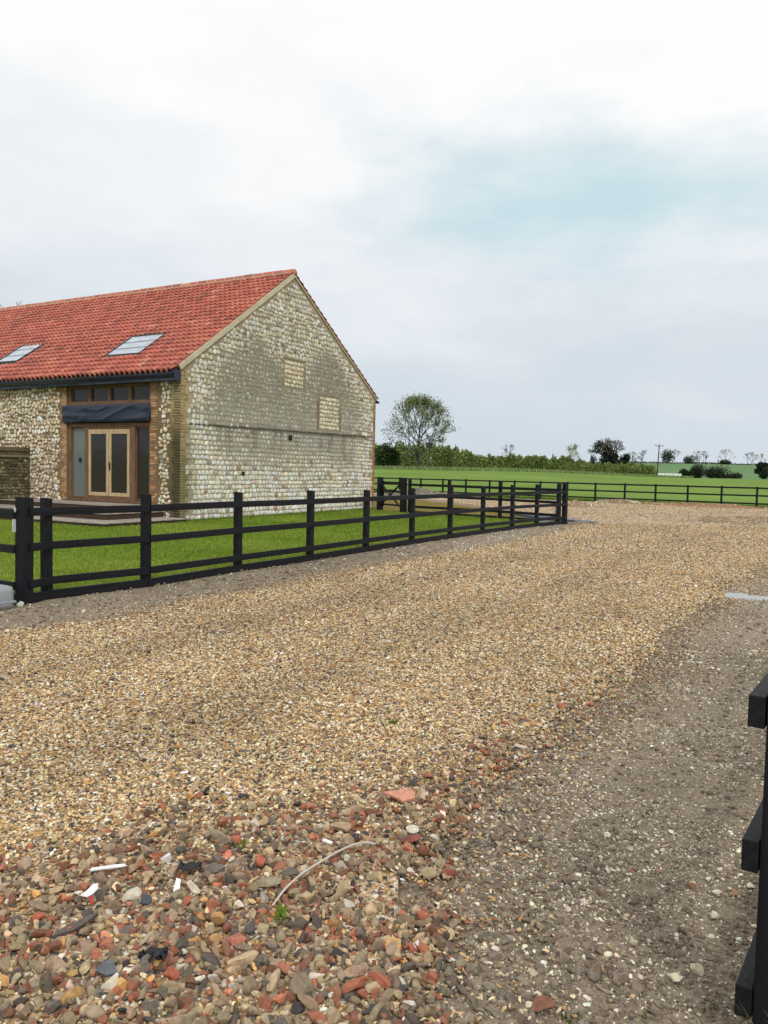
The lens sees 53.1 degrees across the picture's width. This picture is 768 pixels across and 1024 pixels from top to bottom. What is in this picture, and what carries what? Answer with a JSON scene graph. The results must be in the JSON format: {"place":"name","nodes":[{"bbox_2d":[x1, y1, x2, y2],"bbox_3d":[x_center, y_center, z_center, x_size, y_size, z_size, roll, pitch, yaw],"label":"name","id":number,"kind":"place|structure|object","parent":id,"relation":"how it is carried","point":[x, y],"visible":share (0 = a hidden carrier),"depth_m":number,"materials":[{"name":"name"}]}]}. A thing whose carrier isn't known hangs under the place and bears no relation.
{"place":"outdoors","nodes":[
{"label":"outdoors","id":0,"kind":"place"},
{"bbox_2d":[0,495,560,592],"bbox_3d":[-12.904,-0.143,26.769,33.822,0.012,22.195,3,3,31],"label":"lawn","id":1,"kind":"structure","parent":0,"point":[92,582],"depth_m":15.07,"materials":[{"name":"green plant"}]},
{"bbox_2d":[0,499,187,527],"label":"paved patio","id":2,"kind":"structure","parent":1,"relation":"on","point":[111,519],"depth_m":20.76,"materials":[{"name":"grey stone"}]},
{"bbox_2d":[15,483,567,604],"bbox_3d":[0.752,0.225,16.568,0.544,1.663,18.818,3,4,31],"label":"rail fence","id":3,"kind":"object","parent":1,"relation":"on","point":[25,544],"visible":0.84,"depth_m":11.00,"materials":[{"name":"black wood"}]},
{"bbox_2d":[12,519,15,531],"bbox_3d":[-4.059,0.151,8.493,0.030,0.145,0.091,3,3,31],"label":"keypad box","id":4,"kind":"object","parent":3,"relation":"attached to","point":[13,525],"visible":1,"depth_m":8.46,"materials":[{"name":"white plastic"}]},
{"bbox_2d":[0,494,767,1023],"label":"soil","id":5,"kind":"structure","parent":0,"point":[678,794],"depth_m":3.58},
{"bbox_2d":[0,584,15,609],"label":"motor housing","id":6,"kind":"object","parent":5,"relation":"on","point":[7,600],"visible":1,"depth_m":8.19,"materials":[{"name":"grey plastic"}]},
{"bbox_2d":[16,601,23,606],"bbox_3d":[-3.961,0.999,8.377,0.088,0.063,0.081,1,3,-11],"label":"flint cobble","id":7,"kind":"object","parent":5,"relation":"on","point":[20,604],"visible":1,"depth_m":8.35,"materials":[{"name":"stone"}]},
{"bbox_2d":[0,523,767,1023],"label":"flint chips","id":8,"kind":"object","parent":5,"relation":"on","point":[534,971],"visible":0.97,"depth_m":3.03,"materials":[{"name":"stone"}]},
{"bbox_2d":[0,493,767,1023],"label":"gravel drive","id":9,"kind":"structure","parent":5,"relation":"on","point":[376,885],"depth_m":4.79,"materials":[{"name":"beige gravel"}]},
{"bbox_2d":[0,509,15,599],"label":"rail fence","id":10,"kind":"object","parent":9,"relation":"on","point":[9,548],"visible":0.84,"depth_m":8.51,"materials":[{"name":"black wood"}]},
{"bbox_2d":[80,884,98,904],"bbox_3d":[-1.034,1.340,2.696,0.056,0.007,0.078,1,29,-6],"label":"plastic shard","id":11,"kind":"object","parent":9,"relation":"on","point":[90,891],"visible":1,"depth_m":2.70,"materials":[{"name":"white plastic"}]},
{"bbox_2d":[233,839,245,851],"bbox_3d":[-0.585,1.342,3.102,0.053,0.030,0.065,1,3,0],"label":"weed","id":12,"kind":"object","parent":9,"relation":"on","point":[243,841],"visible":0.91,"depth_m":3.11,"materials":[{"name":"green plant"}]},
{"bbox_2d":[288,972,313,994],"bbox_3d":[-0.240,1.378,2.231,0.065,0.060,0.058,-1,4,-41],"label":"concrete lump","id":13,"kind":"object","parent":9,"relation":"on","point":[300,982],"visible":0.89,"depth_m":2.22,"materials":[{"name":"stone"}]},
{"bbox_2d":[0,636,654,1023],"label":"rubble","id":14,"kind":"object","parent":9,"relation":"on","point":[314,964],"visible":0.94,"depth_m":2.60,"materials":[{"name":"stone"}]},
{"bbox_2d":[30,911,45,922],"bbox_3d":[-1.154,1.349,2.562,0.045,0.034,0.043,3,4,31],"label":"brick fragment","id":15,"kind":"object","parent":14,"relation":"on","point":[38,915],"visible":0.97,"depth_m":2.55,"materials":[{"name":"brick"}]},
{"bbox_2d":[53,913,97,938],"bbox_3d":[-1.006,1.350,2.512,0.155,0.015,0.038,-2,16,-43],"label":"slate shard","id":16,"kind":"object","parent":14,"relation":"on","point":[76,925],"visible":1,"depth_m":2.50,"materials":[{"name":"stone"}]},
{"bbox_2d":[96,958,117,976],"bbox_3d":[-0.827,1.364,2.302,0.063,0.013,0.053,6,28,-12],"label":"slate shard","id":17,"kind":"object","parent":14,"relation":"on","point":[107,968],"visible":0.95,"depth_m":2.29,"materials":[{"name":"stone"}]},
{"bbox_2d":[90,864,126,871],"bbox_3d":[-1.027,1.327,2.874,0.131,0.008,0.019,1,23,-14],"label":"plastic strip","id":18,"kind":"object","parent":14,"relation":"on","point":[106,867],"visible":1,"depth_m":2.87,"materials":[{"name":"white plastic"}]},
{"bbox_2d":[141,895,151,904],"bbox_3d":[-0.823,1.343,2.664,0.038,0.008,0.037,7,23,0],"label":"stone","id":19,"kind":"object","parent":14,"relation":"on","point":[146,899],"visible":1,"depth_m":2.66,"materials":[{"name":"grey stone"}]},
{"bbox_2d":[139,946,167,961],"bbox_3d":[-0.708,1.353,2.361,0.085,0.013,0.068,1,3,-11],"label":"plastic scrap","id":20,"kind":"object","parent":14,"relation":"on","point":[159,953],"visible":1,"depth_m":2.36,"materials":[{"name":"black plastic"}]},
{"bbox_2d":[163,965,179,980],"bbox_3d":[-0.625,1.373,2.288,0.050,0.045,0.044,4,4,38],"label":"brick fragment","id":21,"kind":"object","parent":14,"relation":"on","point":[171,972],"visible":0.98,"depth_m":2.28,"materials":[{"name":"brick"}]},
{"bbox_2d":[173,878,180,891],"bbox_3d":[-0.743,1.340,2.764,0.023,0.005,0.050,1,37,-6],"label":"plastic tag","id":22,"kind":"object","parent":14,"relation":"on","point":[177,883],"visible":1,"depth_m":2.76,"materials":[{"name":"white plastic"}]},
{"bbox_2d":[175,860,202,873],"bbox_3d":[-0.728,1.326,2.875,0.085,0.013,0.086,1,3,-3],"label":"plastic scrap","id":23,"kind":"object","parent":14,"relation":"on","point":[190,866],"visible":1,"depth_m":2.88,"materials":[{"name":"black plastic"}]},
{"bbox_2d":[203,863,222,872],"bbox_3d":[-0.648,1.345,2.901,0.070,0.025,0.053,2,3,18],"label":"stone","id":24,"kind":"object","parent":14,"relation":"on","point":[213,867],"visible":1,"depth_m":2.89,"materials":[{"name":"stone"}]},
{"bbox_2d":[210,911,224,924],"bbox_3d":[-0.552,1.354,2.557,0.046,0.042,0.063,0,3,-29],"label":"ochre stone","id":25,"kind":"object","parent":14,"relation":"on","point":[218,917],"visible":1,"depth_m":2.54,"materials":[{"name":"orange stone"}]},
{"bbox_2d":[222,932,246,946],"bbox_3d":[-0.480,1.366,2.467,0.059,0.033,0.071,4,4,44],"label":"brick fragment","id":26,"kind":"object","parent":14,"relation":"on","point":[236,938],"visible":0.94,"depth_m":2.45,"materials":[{"name":"brick"}]},
{"bbox_2d":[227,950,258,965],"bbox_3d":[-0.435,1.372,2.362,0.099,0.031,0.034,0,3,-26],"label":"pale stone","id":27,"kind":"object","parent":14,"relation":"on","point":[248,957],"visible":1,"depth_m":2.35,"materials":[{"name":"beige stone"}]},
{"bbox_2d":[255,853,265,866],"bbox_3d":[-0.473,1.333,2.952,0.042,0.044,0.056,1,3,-6],"label":"brick fragment","id":28,"kind":"object","parent":14,"relation":"on","point":[260,859],"visible":1,"depth_m":2.94,"materials":[{"name":"brick"}]},
{"bbox_2d":[255,876,281,886],"bbox_3d":[-0.420,1.346,2.800,0.097,0.033,0.060,1,3,-9],"label":"flint cobble","id":29,"kind":"object","parent":14,"relation":"on","point":[270,881],"visible":1,"depth_m":2.79,"materials":[{"name":"stone"}]},
{"bbox_2d":[269,902,287,924],"bbox_3d":[-0.357,1.361,2.606,0.076,0.054,0.082,1,3,0],"label":"weed","id":30,"kind":"object","parent":14,"relation":"on","point":[281,911],"visible":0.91,"depth_m":2.61,"materials":[{"name":"green plant"}]},
{"bbox_2d":[272,841,380,905],"bbox_3d":[-0.225,1.337,2.891,0.080,0.026,0.575,4,4,40],"label":"twig","id":31,"kind":"object","parent":14,"relation":"on","point":[308,869],"visible":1,"depth_m":2.91,"materials":[{"name":"grey wood"}]},
{"bbox_2d":[322,838,332,844],"bbox_3d":[-0.228,1.329,3.102,0.046,0.010,0.015,3,21,28],"label":"plastic peg","id":32,"kind":"object","parent":14,"relation":"on","point":[324,840],"visible":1,"depth_m":3.10,"materials":[{"name":"white plastic"}]},
{"bbox_2d":[329,821,350,831],"bbox_3d":[-0.182,1.329,3.245,0.092,0.030,0.072,2,3,19],"label":"tan stone","id":33,"kind":"object","parent":14,"relation":"on","point":[342,826],"visible":1,"depth_m":3.23,"materials":[{"name":"beige stone"}]},
{"bbox_2d":[400,834,420,842],"bbox_3d":[0.111,1.335,3.139,0.084,0.035,0.059,0,3,-18],"label":"brick fragment","id":34,"kind":"object","parent":14,"relation":"on","point":[413,838],"visible":0.96,"depth_m":3.13,"materials":[{"name":"brick"}]},
{"bbox_2d":[406,825,418,833],"bbox_3d":[0.120,1.342,3.252,0.056,0.029,0.050,1,3,-6],"label":"flint pebble","id":35,"kind":"object","parent":14,"relation":"on","point":[411,829],"visible":1,"depth_m":3.24,"materials":[{"name":"stone"}]},
{"bbox_2d":[382,788,415,802],"bbox_3d":[0.070,1.313,3.566,0.164,0.015,0.090,7,19,-9],"label":"tile shard","id":36,"kind":"object","parent":9,"relation":"on","point":[405,794],"visible":1,"depth_m":3.56,"materials":[{"name":"tile"}]},
{"bbox_2d":[384,487,446,495],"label":"earth heap","id":37,"kind":"object","parent":9,"relation":"on","point":[421,491],"visible":0.38,"depth_m":48.71,"materials":[{"name":"soil"}]},
{"bbox_2d":[407,479,561,520],"bbox_3d":[3.380,-0.274,26.865,6.403,1.684,0.469,4,4,42],"label":"rail fence","id":38,"kind":"object","parent":9,"relation":"on","point":[499,499],"visible":0.51,"depth_m":26.54,"materials":[{"name":"black wood"}]},
{"bbox_2d":[567,518,596,522],"bbox_3d":[6.296,0.260,25.542,1.500,0.119,0.620,3,3,25],"label":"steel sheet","id":39,"kind":"object","parent":9,"relation":"on","point":[579,520],"visible":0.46,"depth_m":25.26,"materials":[{"name":"grey metal"}]},
{"bbox_2d":[567,521,597,523],"bbox_3d":[6.444,0.332,24.995,1.500,0.040,0.120,-1,4,-38],"label":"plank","id":40,"kind":"object","parent":9,"relation":"on","point":[580,522],"visible":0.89,"depth_m":24.86,"materials":[{"name":"grey wood"}]},
{"bbox_2d":[568,500,608,507],"bbox_3d":[9.611,-0.438,38.620,3.400,0.386,1.800,3,4,35],"label":"earth heap","id":41,"kind":"object","parent":9,"relation":"on","point":[574,503],"visible":0.73,"depth_m":37.95,"materials":[{"name":"soil"}]},
{"bbox_2d":[594,499,641,503],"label":"earth heap","id":42,"kind":"object","parent":9,"relation":"on","point":[622,501],"visible":0.91,"depth_m":44.34,"materials":[{"name":"soil"}]},
{"bbox_2d":[637,502,767,508],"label":"earth heap","id":43,"kind":"object","parent":9,"relation":"on","point":[705,505],"visible":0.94,"depth_m":41.49,"materials":[{"name":"soil"}]},
{"bbox_2d":[532,995,555,1011],"bbox_3d":[0.457,1.430,2.230,0.078,0.033,0.068,1,3,-11],"label":"brick fragment","id":44,"kind":"object","parent":5,"relation":"on","point":[541,1002],"visible":1,"depth_m":2.22,"materials":[{"name":"brick"}]},
{"bbox_2d":[515,507,576,521],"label":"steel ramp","id":45,"kind":"structure","parent":5,"relation":"on","point":[526,516],"depth_m":26.32,"materials":[{"name":"grey metal"}]},
{"bbox_2d":[561,1012,578,1023],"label":"weed","id":46,"kind":"object","parent":5,"relation":"on","point":[570,1020],"visible":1,"depth_m":2.19,"materials":[{"name":"green plant"}]},
{"bbox_2d":[670,972,681,982],"bbox_3d":[0.888,1.425,2.347,0.031,0.033,0.041,0,3,-23],"label":"flint lump","id":47,"kind":"object","parent":5,"relation":"on","point":[675,977],"visible":1,"depth_m":2.34,"materials":[{"name":"stone"}]},
{"bbox_2d":[690,963,703,976],"bbox_3d":[0.979,1.427,2.397,0.042,0.037,0.047,0,3,-23],"label":"flint lump","id":48,"kind":"object","parent":5,"relation":"on","point":[697,969],"visible":1,"depth_m":2.39,"materials":[{"name":"stone"}]},
{"bbox_2d":[725,592,767,600],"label":"puddle","id":49,"kind":"object","parent":5,"relation":"on","point":[736,595],"visible":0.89,"depth_m":10.19,"materials":[{"name":"grey liquid"}]},
{"bbox_2d":[732,972,767,1023],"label":"grass tuft","id":50,"kind":"object","parent":5,"relation":"on","point":[747,1014],"visible":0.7,"depth_m":2.03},
{"bbox_2d":[734,673,767,1023],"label":"rail fence","id":51,"kind":"object","parent":5,"relation":"on","point":[751,987],"visible":0.98,"depth_m":2.03,"materials":[{"name":"black wood"}]},
{"bbox_2d":[0,0,767,464],"label":"sky","id":52,"kind":"structure","parent":0,"point":[545,220],"materials":[{"name":"white"}]},
{"bbox_2d":[373,499,525,517],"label":"bare grass verge","id":53,"kind":"structure","parent":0,"point":[419,503],"depth_m":34.55,"materials":[{"name":"brown soil"}]},
{"bbox_2d":[374,465,693,477],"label":"grass","id":54,"kind":"structure","parent":0,"point":[403,467],"depth_m":147.92,"materials":[{"name":"green plant"}]},
{"bbox_2d":[374,458,767,506],"bbox_3d":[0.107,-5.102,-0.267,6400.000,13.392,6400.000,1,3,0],"label":"field","id":55,"kind":"structure","parent":0,"point":[749,478],"depth_m":100.33,"materials":[{"name":"green plant"}]},
{"bbox_2d":[0,446,30,498],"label":"stub wall","id":56,"kind":"structure","parent":55,"relation":"on","point":[14,473],"depth_m":24.27,"materials":[{"name":"brick"}]},
{"bbox_2d":[0,269,378,519],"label":"flint barn","id":57,"kind":"structure","parent":55,"relation":"on","point":[253,387],"depth_m":24.53,"materials":[{"name":"stone"}]},
{"bbox_2d":[72,388,87,402],"bbox_3d":[-9.324,-3.581,23.692,0.800,0.430,0.035,3,3,29],"label":"window","id":58,"kind":"structure","parent":57,"relation":"in","point":[78,395],"depth_m":23.73,"materials":[{"name":"black glass"}]},
{"bbox_2d":[88,429,108,495],"bbox_3d":[-8.656,-1.501,23.363,0.865,2.010,0.055,3,3,29],"label":"door","id":59,"kind":"structure","parent":57,"relation":"in","point":[98,439],"depth_m":23.36,"materials":[{"name":"beige glass"}]},
{"bbox_2d":[92,387,107,401],"bbox_3d":[-8.568,-3.543,23.274,0.790,0.430,0.035,3,3,29],"label":"window","id":60,"kind":"structure","parent":57,"relation":"in","point":[98,394],"depth_m":23.30,"materials":[{"name":"black glass"}]},
{"bbox_2d":[109,429,129,496],"bbox_3d":[-7.900,-1.461,22.901,0.865,2.010,0.128,3,3,29],"label":"door","id":61,"kind":"structure","parent":57,"relation":"in","point":[119,439],"depth_m":22.93,"materials":[{"name":"beige glass"}]},
{"bbox_2d":[111,386,128,400],"bbox_3d":[-7.818,-3.506,22.864,0.790,0.430,0.035,3,3,29],"label":"window","id":62,"kind":"structure","parent":57,"relation":"in","point":[118,393],"depth_m":22.88,"materials":[{"name":"black glass"}]},
{"bbox_2d":[132,385,148,399],"bbox_3d":[-7.075,-3.469,22.453,0.770,0.430,0.035,3,3,29],"label":"window","id":63,"kind":"structure","parent":57,"relation":"in","point":[138,392],"depth_m":22.48,"materials":[{"name":"black glass"}]},
{"bbox_2d":[376,477,383,510],"bbox_3d":[-0.152,-0.563,30.353,0.200,1.640,0.223,-1,4,-32],"label":"gate post","id":64,"kind":"object","parent":55,"relation":"on","point":[379,492],"visible":0.66,"depth_m":30.27,"materials":[{"name":"black wood"}]},
{"bbox_2d":[380,481,399,506],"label":"garden gate","id":65,"kind":"structure","parent":64,"relation":"attached to","point":[387,491],"depth_m":29.69,"materials":[{"name":"black wood"}]},
{"bbox_2d":[374,442,400,466],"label":"bushy tree","id":66,"kind":"object","parent":55,"relation":"on","point":[391,456],"visible":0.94,"depth_m":149.03,"materials":[{"name":"green plant"}]},
{"bbox_2d":[400,478,406,512],"bbox_3d":[0.724,-0.471,28.964,0.200,1.640,0.223,-1,4,-32],"label":"gate post","id":67,"kind":"object","parent":55,"relation":"on","point":[403,491],"visible":0.7,"depth_m":28.88,"materials":[{"name":"black wood"}]},
{"bbox_2d":[378,391,459,466],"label":"ash tree","id":68,"kind":"object","parent":55,"relation":"on","point":[423,402],"visible":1,"depth_m":145.61,"materials":[{"name":"green plant"}]},
{"bbox_2d":[502,444,513,453],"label":"bare tree","id":69,"kind":"object","parent":55,"relation":"on","point":[509,447],"visible":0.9,"depth_m":191.29,"materials":[{"name":"grey plant"}]},
{"bbox_2d":[374,440,658,474],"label":"hedge","id":70,"kind":"object","parent":55,"relation":"on","point":[446,455],"visible":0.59,"depth_m":182.66,"materials":[{"name":"green plant"}]},
{"bbox_2d":[374,477,767,506],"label":"rail fence","id":71,"kind":"object","parent":55,"relation":"on","point":[721,495],"visible":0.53,"depth_m":45.71,"materials":[{"name":"black wood"}]},
{"bbox_2d":[374,490,767,507],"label":"grass","id":72,"kind":"structure","parent":55,"relation":"on","point":[569,499],"depth_m":48.02,"materials":[{"name":"green plant"}]},
{"bbox_2d":[565,444,579,458],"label":"young tree","id":73,"kind":"object","parent":55,"relation":"on","point":[574,448],"visible":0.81,"depth_m":202.35,"materials":[{"name":"green plant"}]},
{"bbox_2d":[589,450,596,463],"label":"conifer","id":74,"kind":"object","parent":55,"relation":"on","point":[593,460],"visible":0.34,"depth_m":229.26,"materials":[{"name":"green plant"}]},
{"bbox_2d":[588,438,624,464],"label":"ivy clad tree","id":75,"kind":"object","parent":55,"relation":"on","point":[607,454],"visible":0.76,"depth_m":201.05,"materials":[{"name":"green plant"}]},
{"bbox_2d":[614,453,629,463],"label":"ivy clad tree","id":76,"kind":"object","parent":55,"relation":"on","point":[624,458],"visible":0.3,"depth_m":203.01,"materials":[{"name":"green plant"}]},
{"bbox_2d":[628,452,639,461],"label":"bare tree","id":77,"kind":"object","parent":55,"relation":"on","point":[633,456],"visible":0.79,"depth_m":212.25,"materials":[{"name":"grey plant"}]},
{"bbox_2d":[635,450,646,463],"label":"bare tree","id":78,"kind":"object","parent":55,"relation":"on","point":[641,460],"visible":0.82,"depth_m":215.39,"materials":[{"name":"grey plant"}]},
{"bbox_2d":[655,444,659,474],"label":"utility pole","id":79,"kind":"object","parent":55,"relation":"on","point":[658,457],"visible":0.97,"depth_m":195.35,"materials":[{"name":"grey wood"}]},
{"bbox_2d":[659,449,674,463],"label":"leafy tree","id":80,"kind":"object","parent":55,"relation":"on","point":[666,457],"visible":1,"depth_m":555.83,"materials":[{"name":"green plant"}]},
{"bbox_2d":[678,469,694,476],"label":"round bush","id":81,"kind":"object","parent":55,"relation":"on","point":[683,472],"visible":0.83,"depth_m":230.78,"materials":[{"name":"green plant"}]},
{"bbox_2d":[682,455,699,463],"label":"leafy tree","id":82,"kind":"object","parent":55,"relation":"on","point":[688,460],"visible":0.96,"depth_m":582.70,"materials":[{"name":"green plant"}]},
{"bbox_2d":[632,461,755,464],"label":"treeline","id":83,"kind":"object","parent":55,"relation":"on","point":[694,463],"visible":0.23,"depth_m":628.88,"materials":[{"name":"green plant"}]},
{"bbox_2d":[689,463,706,477],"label":"hawthorn bush","id":84,"kind":"object","parent":55,"relation":"on","point":[697,470],"visible":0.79,"depth_m":232.90,"materials":[{"name":"green plant"}]},
{"bbox_2d":[704,464,731,477],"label":"bramble bank","id":85,"kind":"structure","parent":55,"relation":"on","point":[712,472],"depth_m":234.90,"materials":[{"name":"green plant"}]},
{"bbox_2d":[717,459,731,464],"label":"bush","id":86,"kind":"object","parent":55,"relation":"on","point":[726,462],"visible":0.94,"depth_m":593.19,"materials":[{"name":"green plant"}]},
{"bbox_2d":[722,472,743,478],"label":"bramble bank","id":87,"kind":"structure","parent":55,"relation":"on","point":[737,475],"depth_m":236.28,"materials":[{"name":"green plant"}]},
{"bbox_2d":[754,461,767,478],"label":"bush","id":88,"kind":"object","parent":55,"relation":"on","point":[761,470],"visible":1,"depth_m":235.15,"materials":[{"name":"green plant"}]}
]}

